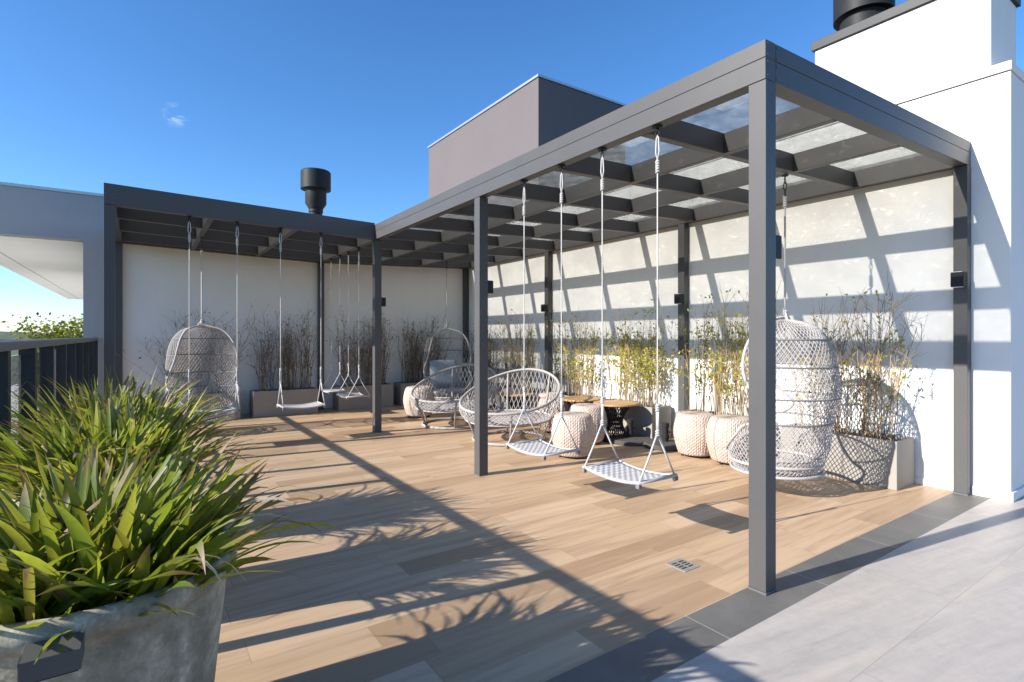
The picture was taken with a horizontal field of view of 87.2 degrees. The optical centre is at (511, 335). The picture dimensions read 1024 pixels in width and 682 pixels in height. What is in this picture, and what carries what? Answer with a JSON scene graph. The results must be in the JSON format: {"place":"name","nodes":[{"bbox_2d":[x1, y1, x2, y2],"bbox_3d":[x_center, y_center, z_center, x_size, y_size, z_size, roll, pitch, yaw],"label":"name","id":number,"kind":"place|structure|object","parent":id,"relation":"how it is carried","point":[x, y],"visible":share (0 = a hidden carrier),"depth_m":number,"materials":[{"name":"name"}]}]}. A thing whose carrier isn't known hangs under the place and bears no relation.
{"place":"outdoors","nodes":[
{"label":"outdoors","id":0,"kind":"place"},
{"bbox_2d":[11,350,17,475],"bbox_3d":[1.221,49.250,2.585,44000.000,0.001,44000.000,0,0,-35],"label":"ground","id":1,"kind":"structure","parent":0,"point":[14,363],"depth_m":835.25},
{"bbox_3d":[-2.324,25.480,12.834,12.400,47.940,39.100,0,0,-35],"label":"building body","id":2,"kind":"object","parent":1,"relation":"on","visible":0},
{"bbox_2d":[11,384,17,442],"bbox_3d":[-10.494,0.777,12.272,2.010,1.445,13.150,0,0,-35],"label":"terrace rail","id":3,"kind":"object","parent":2,"relation":"on","point":[14,400],"visible":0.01,"depth_m":9.86,"materials":[{"name":"black metal"}]},
{"bbox_2d":[1,312,82,391],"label":"leafy tree","id":4,"kind":"object","parent":2,"relation":"on","point":[63,332],"visible":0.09,"depth_m":9.87,"materials":[{"name":"green plant"}]},
{"bbox_2d":[427,74,626,231],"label":"tower block","id":5,"kind":"structure","parent":2,"relation":"on","point":[535,111],"depth_m":13.32,"materials":[{"name":"grey paint"}]},
{"bbox_2d":[0,331,78,339],"bbox_3d":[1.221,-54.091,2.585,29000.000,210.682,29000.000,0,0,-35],"label":"hills","id":6,"kind":"structure","parent":0,"point":[7,336],"depth_m":7108.96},
{"bbox_2d":[11,366,239,450],"bbox_3d":[-2.310,0.456,3.214,1.344,0.558,1.254,0,0,35],"label":"strap leaf plant","id":7,"kind":"object","parent":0,"point":[153,401],"visible":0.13,"depth_m":3.17,"materials":[{"name":"green plant"}]},
{"bbox_2d":[0,0,1023,334],"label":"sky","id":8,"kind":"structure","parent":0,"point":[226,100],"materials":[{"name":"blue"}]},
{"bbox_2d":[187,403,952,681],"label":"terrace floor","id":9,"kind":"structure","parent":0,"point":[434,558],"depth_m":3.19,"materials":[{"name":"brown wood"}]},
{"bbox_2d":[0,337,97,481],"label":"railing","id":10,"kind":"object","parent":9,"relation":"on","point":[60,361],"visible":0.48,"depth_m":3.53,"materials":[{"name":"metal"}]},
{"bbox_2d":[2,465,201,513],"bbox_3d":[-1.797,0.934,2.399,0.713,0.631,0.703,0,0,-35],"label":"plant pot","id":11,"kind":"object","parent":9,"relation":"on","point":[179,488],"visible":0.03,"depth_m":2.32,"materials":[{"name":"concrete"}]},
{"bbox_2d":[0,378,260,506],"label":"strap leaf plant","id":12,"kind":"object","parent":11,"relation":"on","point":[107,433],"visible":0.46,"depth_m":2.33,"materials":[{"name":"green plant"}]},
{"bbox_2d":[0,527,236,681],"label":"plant pot","id":13,"kind":"object","parent":9,"relation":"on","point":[124,642],"visible":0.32,"depth_m":1.29,"materials":[{"name":"concrete"}]},
{"bbox_2d":[17,630,84,681],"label":"plaque","id":14,"kind":"object","parent":13,"relation":"attached to","point":[62,655],"visible":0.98,"depth_m":1.10,"materials":[{"name":"paint"}]},
{"bbox_2d":[0,431,340,663],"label":"strap leaf plant","id":15,"kind":"object","parent":13,"relation":"in","point":[108,539],"visible":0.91,"depth_m":1.39,"materials":[{"name":"green plant"}]},
{"bbox_2d":[164,391,239,418],"bbox_3d":[-4.589,1.052,7.980,0.960,0.395,0.350,0,0,-35],"label":"planter box","id":16,"kind":"object","parent":9,"relation":"on","point":[237,414],"visible":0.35,"depth_m":7.96,"materials":[{"name":"concrete"}]},
{"bbox_2d":[115,303,268,395],"bbox_3d":[-4.670,0.194,7.964,1.952,1.396,0.664,0,0,-24],"label":"shrub","id":17,"kind":"object","parent":16,"relation":"on","point":[197,366],"visible":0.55,"depth_m":7.96,"materials":[{"name":"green plant"}]},
{"bbox_2d":[0,182,462,414],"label":"back building","id":18,"kind":"structure","parent":9,"relation":"on","point":[51,239],"depth_m":8.50,"materials":[{"name":"grey paint"}]},
{"bbox_2d":[300,167,330,214],"bbox_3d":[-3.695,-2.537,10.128,0.540,1.110,0.540,0,0,-35],"label":"roof flue","id":19,"kind":"object","parent":18,"relation":"on","point":[315,184],"visible":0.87,"depth_m":9.95,"materials":[{"name":"black metal"}]},
{"bbox_2d":[250,387,317,417],"bbox_3d":[-3.643,1.052,8.608,0.960,0.395,0.350,0,0,-35],"label":"planter box","id":20,"kind":"object","parent":9,"relation":"on","point":[263,403],"visible":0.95,"depth_m":8.42,"materials":[{"name":"concrete"}]},
{"bbox_2d":[245,309,324,390],"bbox_3d":[-3.612,0.170,8.648,1.328,1.442,0.533,0,0,-35],"label":"shrub","id":21,"kind":"object","parent":20,"relation":"on","point":[289,365],"visible":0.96,"depth_m":8.59,"materials":[{"name":"green plant"}]},
{"bbox_2d":[333,383,392,410],"bbox_3d":[-2.592,1.052,9.382,0.960,0.395,0.350,0,0,-35],"label":"planter box","id":22,"kind":"object","parent":9,"relation":"on","point":[340,403],"visible":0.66,"depth_m":9.20,"materials":[{"name":"concrete"}]},
{"bbox_2d":[325,306,396,386],"bbox_3d":[-2.626,0.179,9.356,1.253,1.424,0.549,0,0,-35],"label":"shrub","id":23,"kind":"object","parent":22,"relation":"on","point":[367,371],"visible":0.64,"depth_m":9.31,"materials":[{"name":"green plant"}]},
{"bbox_2d":[403,386,434,417],"bbox_3d":[-1.438,1.016,8.307,0.486,0.468,0.486,0,0,40],"label":"pouf","id":24,"kind":"object","parent":9,"relation":"on","point":[411,409],"visible":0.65,"depth_m":8.13,"materials":[{"name":"beige fabric"}]},
{"bbox_2d":[394,381,448,405],"bbox_3d":[-1.678,1.052,10.012,0.960,0.395,0.350,0,0,-35],"label":"planter box","id":25,"kind":"object","parent":9,"relation":"on","point":[399,388],"visible":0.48,"depth_m":9.73,"materials":[{"name":"concrete"}]},
{"bbox_2d":[394,311,452,383],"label":"shrub","id":26,"kind":"object","parent":25,"relation":"on","point":[412,366],"visible":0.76,"depth_m":9.92,"materials":[{"name":"green plant"}]},
{"bbox_2d":[410,364,497,429],"bbox_3d":[-0.813,0.836,7.604,1.231,0.826,1.233,0,0,21],"label":"lounge chair","id":27,"kind":"object","parent":9,"relation":"on","point":[432,407],"visible":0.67,"depth_m":7.69,"materials":[{"name":"white wicker"}]},
{"bbox_2d":[463,381,505,407],"bbox_3d":[-0.508,1.052,9.848,0.350,0.395,0.960,0,0,-35],"label":"planter box","id":28,"kind":"object","parent":9,"relation":"on","point":[464,384],"visible":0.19,"depth_m":9.82,"materials":[{"name":"concrete"}]},
{"bbox_2d":[466,313,502,384],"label":"shrub","id":29,"kind":"object","parent":28,"relation":"on","point":[490,357],"visible":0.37,"depth_m":9.64,"materials":[{"name":"green plant"}]},
{"bbox_2d":[459,368,560,446],"bbox_3d":[-0.025,0.836,6.517,1.231,0.826,1.233,0,0,27],"label":"lounge chair","id":30,"kind":"object","parent":9,"relation":"on","point":[511,421],"visible":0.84,"depth_m":6.64,"materials":[{"name":"white wicker"}]},
{"bbox_2d":[497,391,534,426],"bbox_3d":[0.055,1.023,7.551,0.524,0.447,0.524,0,0,-35],"label":"side table","id":31,"kind":"object","parent":9,"relation":"on","point":[514,396],"visible":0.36,"depth_m":7.46,"materials":[{"name":"metal"}]},
{"bbox_2d":[501,387,530,414],"bbox_3d":[0.065,1.027,8.348,0.463,0.446,0.463,0,0,5],"label":"pouf","id":32,"kind":"object","parent":9,"relation":"on","point":[527,399],"visible":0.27,"depth_m":8.22,"materials":[{"name":"beige fabric"}]},
{"bbox_2d":[495,385,544,414],"bbox_3d":[0.117,1.052,8.942,0.350,0.395,0.960,0,0,-35],"label":"planter box","id":33,"kind":"object","parent":9,"relation":"on","point":[500,397],"visible":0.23,"depth_m":9.09,"materials":[{"name":"concrete"}]},
{"bbox_2d":[493,309,539,389],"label":"shrub","id":34,"kind":"object","parent":33,"relation":"on","point":[517,358],"visible":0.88,"depth_m":8.93,"materials":[{"name":"green plant"}]},
{"bbox_2d":[104,39,970,595],"bbox_3d":[-0.991,-0.142,5.918,5.709,2.781,8.004,0,0,-35],"label":"pergola","id":35,"kind":"object","parent":9,"relation":"on","point":[764,73],"visible":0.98,"depth_m":4.62,"materials":[{"name":"paint"}]},
{"bbox_2d":[165,237,239,424],"bbox_3d":[-3.967,-0.084,6.888,0.826,2.373,0.825,0,0,43],"label":"hanging chair","id":36,"kind":"object","parent":35,"relation":"hanging from","point":[169,364],"visible":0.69,"depth_m":7.10,"materials":[{"name":"white wicker"}]},
{"bbox_2d":[186,216,240,413],"bbox_3d":[-3.282,-0.223,5.918,0.523,2.124,0.350,0,0,-35],"label":"rope swing","id":37,"kind":"object","parent":35,"relation":"hanging from","point":[237,382],"visible":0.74,"depth_m":5.92,"materials":[{"name":"white fabric"}]},
{"bbox_2d":[276,228,325,410],"bbox_3d":[-2.525,-0.201,6.440,0.523,2.124,0.350,0,0,-35],"label":"rope swing","id":38,"kind":"object","parent":35,"relation":"hanging from","point":[317,403],"visible":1,"depth_m":6.33,"materials":[{"name":"white fabric"}]},
{"bbox_2d":[320,255,351,393],"bbox_3d":[-2.779,-0.177,8.464,0.350,2.124,0.523,0,0,-35],"label":"rope swing","id":39,"kind":"object","parent":35,"relation":"hanging from","point":[327,390],"visible":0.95,"depth_m":8.52,"materials":[{"name":"white fabric"}]},
{"bbox_2d":[336,247,370,399],"bbox_3d":[-2.282,-0.177,7.743,0.350,2.124,0.523,0,0,-35],"label":"rope swing","id":40,"kind":"object","parent":35,"relation":"hanging from","point":[347,396],"visible":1,"depth_m":7.87,"materials":[{"name":"white fabric"}]},
{"bbox_2d":[382,297,385,306],"bbox_3d":[-1.689,-0.440,7.017,0.059,0.122,0.082,0,0,-35],"label":"wall light","id":41,"kind":"object","parent":35,"relation":"attached to","point":[383,301],"visible":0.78,"depth_m":6.99,"materials":[{"name":"black metal"}]},
{"bbox_2d":[423,261,471,400],"bbox_3d":[-1.110,-0.084,9.187,0.825,2.392,0.826,0,0,-21],"label":"hanging chair","id":42,"kind":"object","parent":35,"relation":"hanging from","point":[429,347],"visible":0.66,"depth_m":9.20,"materials":[{"name":"white wicker"}]},
{"bbox_2d":[430,360,457,386],"bbox_3d":[-1.182,0.650,9.346,0.500,0.480,0.150,0,-14,-21],"label":"back cushion","id":43,"kind":"object","parent":42,"relation":"in","point":[437,365],"visible":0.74,"depth_m":9.28,"materials":[{"name":"grey fabric"}]},
{"bbox_2d":[433,388,466,395],"bbox_3d":[-1.078,0.950,9.090,0.560,0.110,0.540,0,-6,-21],"label":"seat cushion","id":44,"kind":"object","parent":42,"relation":"in","point":[450,390],"visible":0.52,"depth_m":8.87,"materials":[{"name":"grey fabric"}]},
{"bbox_2d":[488,280,492,293],"bbox_3d":[-0.216,-0.440,4.880,0.059,0.122,0.082,0,0,-35],"label":"wall light","id":45,"kind":"object","parent":35,"relation":"attached to","point":[490,286],"visible":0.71,"depth_m":4.85,"materials":[{"name":"black metal"}]},
{"bbox_2d":[505,164,580,459],"bbox_3d":[0.229,-0.177,4.103,0.350,2.124,0.523,0,0,-35],"label":"rope swing","id":46,"kind":"object","parent":35,"relation":"hanging from","point":[541,448],"visible":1,"depth_m":4.10,"materials":[{"name":"white fabric"}]},
{"bbox_2d":[541,304,547,311],"bbox_3d":[0.513,-0.440,8.535,0.074,0.122,0.082,0,0,-35],"label":"wall light","id":47,"kind":"object","parent":35,"relation":"attached to","point":[544,307],"visible":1,"depth_m":8.51,"materials":[{"name":"black metal"}]},
{"bbox_2d":[581,125,677,489],"bbox_3d":[0.731,-0.177,3.375,0.350,2.124,0.523,0,0,-35],"label":"rope swing","id":48,"kind":"object","parent":35,"relation":"hanging from","point":[619,470],"visible":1,"depth_m":3.35,"materials":[{"name":"white"}]},
{"bbox_2d":[674,293,683,303],"bbox_3d":[1.986,-0.440,6.399,0.074,0.122,0.082,0,0,-35],"label":"wall light","id":49,"kind":"object","parent":35,"relation":"attached to","point":[678,298],"visible":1,"depth_m":6.37,"materials":[{"name":"black metal"}]},
{"bbox_2d":[776,235,781,259],"bbox_3d":[1.294,-0.440,2.690,0.059,0.122,0.082,0,0,-35],"label":"wall light","id":50,"kind":"object","parent":35,"relation":"attached to","point":[778,247],"visible":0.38,"depth_m":2.66,"materials":[{"name":"black metal"}]},
{"bbox_2d":[726,174,840,481],"bbox_3d":[2.180,-0.099,4.349,0.826,2.393,0.825,0,0,38],"label":"hanging chair","id":51,"kind":"object","parent":35,"relation":"hanging from","point":[805,470],"visible":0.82,"depth_m":4.10,"materials":[{"name":"white wicker"}]},
{"bbox_2d":[950,271,966,287],"bbox_3d":[3.496,-0.440,4.209,0.074,0.122,0.082,0,0,-35],"label":"wall light","id":52,"kind":"object","parent":35,"relation":"attached to","point":[958,279],"visible":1,"depth_m":4.18,"materials":[{"name":"black metal"}]},
{"bbox_2d":[531,391,555,412],"bbox_3d":[0.491,1.027,7.694,0.463,0.446,0.463,0,0,22],"label":"pouf","id":53,"kind":"object","parent":9,"relation":"on","point":[536,397],"visible":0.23,"depth_m":7.56,"materials":[{"name":"beige fabric"}]},
{"bbox_2d":[537,396,569,432],"bbox_3d":[0.552,1.027,7.007,0.463,0.446,0.463,0,0,-5],"label":"pouf","id":54,"kind":"object","parent":9,"relation":"on","point":[566,406],"visible":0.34,"depth_m":6.84,"materials":[{"name":"beige fabric"}]},
{"bbox_2d":[551,411,594,459],"bbox_3d":[0.635,1.027,5.583,0.463,0.446,0.463,0,0,33],"label":"pouf","id":55,"kind":"object","parent":9,"relation":"on","point":[581,426],"visible":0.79,"depth_m":5.41,"materials":[{"name":"beige fabric"}]},
{"bbox_2d":[563,396,600,406],"bbox_3d":[0.881,1.023,6.918,0.524,0.447,0.524,0,0,-35],"label":"side table","id":56,"kind":"object","parent":9,"relation":"on","point":[579,399],"visible":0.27,"depth_m":6.79,"materials":[{"name":"wood"}]},
{"bbox_2d":[563,392,605,403],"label":"planter box","id":57,"kind":"object","parent":9,"relation":"on","point":[566,393],"visible":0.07,"depth_m":7.90,"materials":[{"name":"concrete"}]},
{"bbox_2d":[543,306,608,396],"bbox_3d":[0.863,0.217,7.817,0.517,1.350,1.164,0,0,-35],"label":"shrub","id":58,"kind":"object","parent":57,"relation":"on","point":[581,375],"visible":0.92,"depth_m":7.78,"materials":[{"name":"green plant"}]},
{"bbox_2d":[569,403,606,442],"bbox_3d":[0.880,1.027,6.285,0.463,0.446,0.463,0,0,-40],"label":"pouf","id":59,"kind":"object","parent":9,"relation":"on","point":[593,410],"visible":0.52,"depth_m":6.12,"materials":[{"name":"beige fabric"}]},
{"bbox_2d":[593,400,637,441],"bbox_3d":[1.243,1.023,6.463,0.524,0.447,0.524,0,0,-35],"label":"side table","id":60,"kind":"object","parent":9,"relation":"on","point":[615,405],"visible":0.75,"depth_m":6.38,"materials":[{"name":"metal"}]},
{"bbox_2d":[610,419,650,445],"bbox_3d":[1.389,1.115,6.321,0.490,0.270,0.490,0,0,-35],"label":"umbrella base","id":61,"kind":"object","parent":9,"relation":"on","point":[630,439],"visible":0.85,"depth_m":6.25,"materials":[{"name":"black stone"}]},
{"bbox_2d":[604,398,670,438],"bbox_3d":[1.536,1.052,6.884,0.350,0.395,0.960,0,0,-35],"label":"planter box","id":62,"kind":"object","parent":9,"relation":"on","point":[644,418],"visible":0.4,"depth_m":6.52,"materials":[{"name":"concrete"}]},
{"bbox_2d":[596,299,679,406],"bbox_3d":[1.569,0.218,6.847,0.415,1.347,1.242,0,0,-42],"label":"shrub","id":63,"kind":"object","parent":62,"relation":"on","point":[642,362],"visible":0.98,"depth_m":6.78,"materials":[{"name":"green plant"}]},
{"bbox_2d":[643,422,677,450],"bbox_3d":[1.729,1.115,6.058,0.490,0.270,0.490,0,0,-35],"label":"umbrella base","id":64,"kind":"object","parent":9,"relation":"on","point":[669,444],"visible":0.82,"depth_m":6.01,"materials":[{"name":"black stone"}]},
{"bbox_2d":[665,558,699,571],"bbox_3d":[0.929,1.247,2.928,0.128,0.004,0.128,0,0,-35],"label":"floor drain","id":65,"kind":"object","parent":9,"relation":"on","point":[681,564],"visible":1,"depth_m":2.92,"materials":[{"name":"silver metal"}]},
{"bbox_2d":[673,411,713,458],"bbox_3d":[1.922,1.027,5.620,0.463,0.446,0.463,0,0,-45],"label":"pouf","id":66,"kind":"object","parent":9,"relation":"on","point":[689,429],"visible":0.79,"depth_m":5.45,"materials":[{"name":"beige fabric"}]},
{"bbox_2d":[676,409,747,416],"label":"planter box","id":67,"kind":"object","parent":9,"relation":"on","point":[677,412],"visible":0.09,"depth_m":6.10,"materials":[{"name":"concrete"}]},
{"bbox_2d":[667,283,780,416],"bbox_3d":[2.250,0.124,5.771,0.523,1.534,1.220,0,0,-35],"label":"shrub","id":68,"kind":"object","parent":67,"relation":"on","point":[722,367],"visible":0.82,"depth_m":5.79,"materials":[{"name":"green plant"}]},
{"bbox_2d":[706,414,748,464],"bbox_3d":[2.157,1.022,5.296,0.472,0.455,0.472,0,0,15],"label":"pouf","id":69,"kind":"object","parent":9,"relation":"on","point":[721,429],"visible":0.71,"depth_m":5.16,"materials":[{"name":"beige fabric"}]},
{"bbox_2d":[469,60,1023,501],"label":"rendered wall","id":70,"kind":"structure","parent":9,"relation":"on","point":[850,243],"depth_m":4.84,"materials":[{"name":"white paint"}]},
{"bbox_2d":[811,0,1020,98],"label":"chimney stack","id":71,"kind":"object","parent":70,"relation":"on","point":[905,47],"visible":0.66,"depth_m":4.59,"materials":[{"name":"white paint"}]},
{"bbox_2d":[833,0,894,30],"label":"chimney flue","id":72,"kind":"object","parent":71,"relation":"on","point":[847,13],"visible":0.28,"depth_m":5.14,"materials":[{"name":"black metal"}]},
{"bbox_2d":[924,435,935,450],"bbox_3d":[3.469,0.890,4.466,0.012,0.124,0.080,0,0,-35],"label":"wall socket","id":73,"kind":"object","parent":70,"relation":"attached to","point":[929,442],"depth_m":4.46,"materials":[{"name":"white plastic"}]},
{"bbox_2d":[781,422,913,490],"bbox_3d":[2.973,1.052,4.826,0.350,0.395,0.960,0,0,-35],"label":"planter box","id":74,"kind":"object","parent":9,"relation":"on","point":[856,457],"visible":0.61,"depth_m":4.53,"materials":[{"name":"concrete"}]},
{"bbox_2d":[776,265,929,440],"bbox_3d":[2.920,0.137,4.814,0.535,1.510,1.336,0,0,-35],"label":"shrub","id":75,"kind":"object","parent":74,"relation":"on","point":[865,426],"visible":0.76,"depth_m":4.65,"materials":[{"name":"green plant"}]},
{"bbox_2d":[544,493,989,681],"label":"floor strip","id":76,"kind":"object","parent":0,"point":[655,654],"visible":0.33,"depth_m":2.47,"materials":[{"name":"grey tile"}]},
{"bbox_2d":[651,496,1023,681],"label":"stone paving","id":77,"kind":"structure","parent":0,"point":[944,602],"depth_m":2.34,"materials":[{"name":"grey stone"}]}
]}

